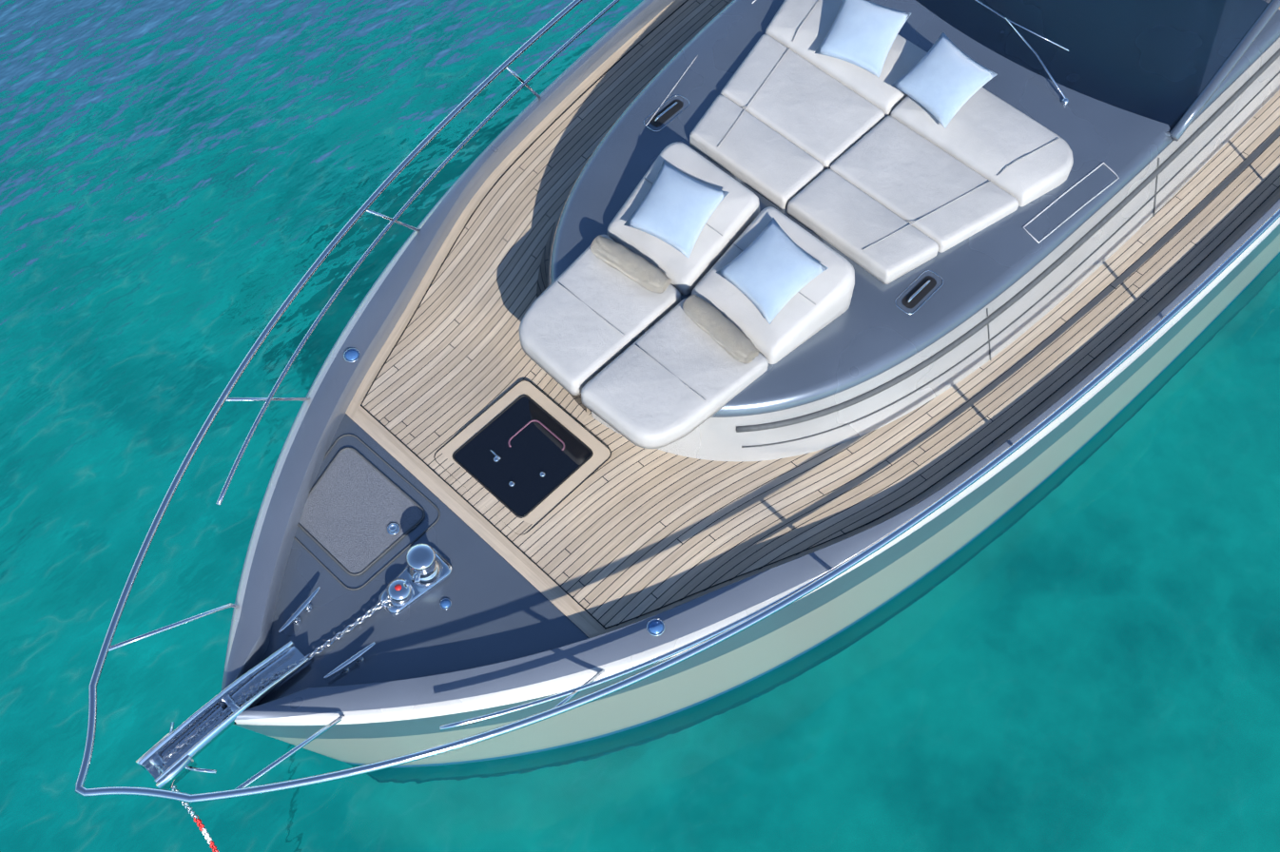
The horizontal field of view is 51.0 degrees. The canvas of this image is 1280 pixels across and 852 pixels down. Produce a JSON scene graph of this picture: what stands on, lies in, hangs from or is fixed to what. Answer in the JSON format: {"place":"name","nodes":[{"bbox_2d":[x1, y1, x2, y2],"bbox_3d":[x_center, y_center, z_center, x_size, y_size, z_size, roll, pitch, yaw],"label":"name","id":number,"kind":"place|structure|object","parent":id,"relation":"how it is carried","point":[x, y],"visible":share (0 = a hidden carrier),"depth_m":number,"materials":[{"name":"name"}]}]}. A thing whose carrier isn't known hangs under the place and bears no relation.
{"place":"outdoors","nodes":[
{"label":"outdoors","id":0,"kind":"place"},
{"bbox_2d":[253,413,589,706],"bbox_3d":[-1.838,1.220,8.774,2.578,0.119,1.890,40,67,20],"label":"foredeck","id":1,"kind":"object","parent":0,"point":[501,609],"depth_m":8.79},
{"bbox_2d":[0,0,1279,851],"bbox_3d":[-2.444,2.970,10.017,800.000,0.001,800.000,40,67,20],"label":"sea water","id":2,"kind":"structure","parent":0,"point":[1078,650],"depth_m":11.12,"materials":[{"name":"teal liquid"}]},
{"bbox_2d":[233,223,1279,767],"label":"yacht hull","id":3,"kind":"object","parent":2,"relation":"on","point":[804,623],"visible":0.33,"depth_m":9.79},
{"bbox_2d":[155,765,219,851],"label":"hanging anchor chain","id":4,"kind":"object","parent":3,"relation":"hanging from","point":[195,817],"visible":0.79,"depth_m":8.78,"materials":[{"name":"silver metal"}]},
{"bbox_2d":[135,640,310,790],"bbox_3d":[-2.536,1.755,8.241,0.455,0.229,1.130,40,67,20],"label":"bow roller","id":5,"kind":"object","parent":3,"relation":"attached to","point":[178,767],"visible":0.96,"depth_m":8.19,"materials":[{"name":"silver metal"}]},
{"bbox_2d":[161,595,391,763],"bbox_3d":[-2.244,1.553,8.415,0.085,0.260,1.703,43,69,22],"label":"anchor chain","id":6,"kind":"object","parent":5,"relation":"on","point":[214,720],"visible":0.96,"depth_m":8.37,"materials":[{"name":"silver metal"}]},
{"bbox_2d":[278,586,375,679],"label":"mooring cleats","id":7,"kind":"object","parent":3,"relation":"on","point":[296,619],"visible":1,"depth_m":8.59,"materials":[{"name":"silver metal"}]},
{"bbox_2d":[293,433,440,590],"bbox_3d":[-1.970,0.564,9.173,1.019,0.065,0.830,40,67,20],"label":"hatch gasket","id":8,"kind":"object","parent":3,"relation":"on","point":[388,548],"visible":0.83,"depth_m":9.10,"materials":[{"name":"black rubber"}]},
{"bbox_2d":[298,448,422,573],"bbox_3d":[-1.965,0.566,9.168,0.833,0.040,0.658,40,67,20],"label":"locker lid nonskid","id":9,"kind":"object","parent":8,"relation":"in","point":[356,505],"visible":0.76,"depth_m":9.16,"materials":[{"name":"grey plastic"}]},
{"bbox_2d":[386,523,399,535],"bbox_3d":[-1.672,0.697,9.085,0.090,0.008,0.090,40,67,20],"label":"hatch latch","id":10,"kind":"object","parent":9,"relation":"on","point":[392,529],"visible":1,"depth_m":9.08,"materials":[{"name":"silver metal"}]},
{"bbox_2d":[378,543,452,614],"bbox_3d":[-1.496,0.973,8.772,0.267,0.285,0.510,40,67,20],"label":"anchor windlass","id":11,"kind":"object","parent":3,"relation":"on","point":[426,570],"visible":0.98,"depth_m":8.78,"materials":[{"name":"silver metal"}]},
{"bbox_2d":[394,583,401,590],"bbox_3d":[-1.576,1.052,8.742,0.044,0.004,0.044,40,67,20],"label":"windlass badge","id":12,"kind":"object","parent":11,"relation":"on","point":[397,587],"visible":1,"depth_m":8.74,"materials":[{"name":"red plastic"}]},
{"bbox_2d":[343,348,664,636],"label":"cap rims","id":13,"kind":"object","parent":3,"relation":"on","point":[649,622],"visible":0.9,"depth_m":8.80,"materials":[{"name":"silver metal"}]},
{"bbox_2d":[345,349,662,634],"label":"deck filler caps","id":14,"kind":"object","parent":13,"relation":"in","point":[655,627],"visible":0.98,"depth_m":8.80,"materials":[{"name":"silver metal"}]},
{"bbox_2d":[75,0,1279,803],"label":"stainless bow rails","id":15,"kind":"object","parent":3,"relation":"on","point":[686,650],"visible":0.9,"depth_m":8.40,"materials":[{"name":"silver metal"}]},
{"bbox_2d":[218,0,1279,725],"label":"bulwark","id":16,"kind":"object","parent":3,"relation":"on","point":[365,333],"visible":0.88,"depth_m":8.91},
{"bbox_2d":[360,0,1279,629],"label":"teak deck","id":17,"kind":"structure","parent":3,"relation":"on","point":[627,531],"depth_m":9.71,"materials":[{"name":"beige wood"}]},
{"bbox_2d":[433,379,611,535],"bbox_3d":[-0.822,0.202,9.412,0.920,0.016,0.920,40,67,20],"label":"hatch gasket","id":18,"kind":"object","parent":17,"relation":"on","point":[552,490],"visible":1,"depth_m":9.43,"materials":[{"name":"black rubber"}]},
{"bbox_2d":[440,380,610,524],"bbox_3d":[-0.822,0.203,9.414,0.910,0.002,0.910,40,67,20],"label":"hatch coaming","id":19,"kind":"object","parent":17,"relation":"on","point":[576,478],"visible":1,"depth_m":9.48,"materials":[{"name":"beige wood"}]},
{"bbox_2d":[454,396,590,516],"bbox_3d":[-0.822,0.202,9.412,0.710,0.001,0.710,40,67,20],"label":"open hatch interior","id":20,"kind":"object","parent":19,"relation":"in","point":[532,453],"visible":1,"depth_m":9.41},
{"bbox_2d":[489,449,545,486],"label":"hatch fittings","id":21,"kind":"object","parent":20,"relation":"on","point":[496,458],"visible":1,"depth_m":9.32,"materials":[{"name":"silver metal"}]},
{"bbox_2d":[507,419,564,450],"bbox_3d":[-0.723,0.060,9.493,0.405,0.014,0.238,4,60,2],"label":"grab rail","id":22,"kind":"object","parent":20,"relation":"attached to","point":[542,424],"depth_m":9.50,"materials":[{"name":"silver metal"}]},
{"bbox_2d":[360,0,1279,629],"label":"yacht teak caulking","id":23,"kind":"object","parent":17,"relation":"in","point":[785,557],"visible":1,"depth_m":9.59,"materials":[{"name":"black rubber"}]},
{"bbox_2d":[536,0,1279,461],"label":"cabin coachroof","id":24,"kind":"object","parent":17,"relation":"on","point":[871,337],"visible":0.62,"depth_m":9.85,"materials":[{"name":"paint"}]},
{"bbox_2d":[518,141,854,448],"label":"sunlounger cushions","id":25,"kind":"object","parent":24,"relation":"on","point":[628,388],"visible":0.65,"depth_m":9.19,"materials":[{"name":"fabric"}]},
{"bbox_2d":[590,234,759,363],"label":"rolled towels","id":26,"kind":"object","parent":25,"relation":"on","point":[725,333],"visible":1,"depth_m":9.18,"materials":[{"name":"beige fabric"}]},
{"bbox_2d":[557,0,1059,400],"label":"cushion seams","id":27,"kind":"object","parent":25,"relation":"on","point":[743,250],"visible":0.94,"depth_m":9.63,"materials":[{"name":"grey fabric"}]},
{"bbox_2d":[643,95,943,314],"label":"grab handles","id":28,"kind":"object","parent":24,"relation":"in","point":[916,300],"visible":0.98,"depth_m":9.50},
{"bbox_2d":[689,0,1073,284],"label":"sunpad cushions","id":29,"kind":"object","parent":24,"relation":"on","point":[808,116],"visible":0.92,"depth_m":9.92,"materials":[{"name":"fabric"}]},
{"bbox_2d":[623,0,997,324],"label":"throw pillows","id":30,"kind":"object","parent":29,"relation":"on","point":[771,270],"visible":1,"depth_m":9.44,"materials":[{"name":"fabric"}]},
{"bbox_2d":[645,0,1119,243],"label":"coachroof panel lines","id":31,"kind":"object","parent":24,"relation":"on","point":[1069,217],"visible":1,"depth_m":9.84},
{"bbox_2d":[736,48,1279,447],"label":"coachroof grooves","id":32,"kind":"object","parent":24,"relation":"attached to","point":[1076,245],"visible":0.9,"depth_m":9.74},
{"bbox_2d":[974,0,1069,105],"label":"windshield wiper","id":33,"kind":"object","parent":24,"relation":"attached to","point":[1065,101],"visible":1,"depth_m":10.43,"materials":[{"name":"silver metal"}]},
{"bbox_2d":[915,0,1271,132],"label":"windshield","id":34,"kind":"object","parent":24,"relation":"on","point":[1161,61],"visible":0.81,"depth_m":10.37,"materials":[{"name":"black glass"}]},
{"bbox_2d":[1162,0,1279,141],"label":"windshield frame","id":35,"kind":"object","parent":24,"relation":"on","point":[1222,72],"visible":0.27,"depth_m":10.20,"materials":[{"name":"silver metal"}]},
{"bbox_2d":[345,0,1279,638],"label":"deck border trim","id":36,"kind":"structure","parent":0,"point":[581,618],"depth_m":9.59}
]}

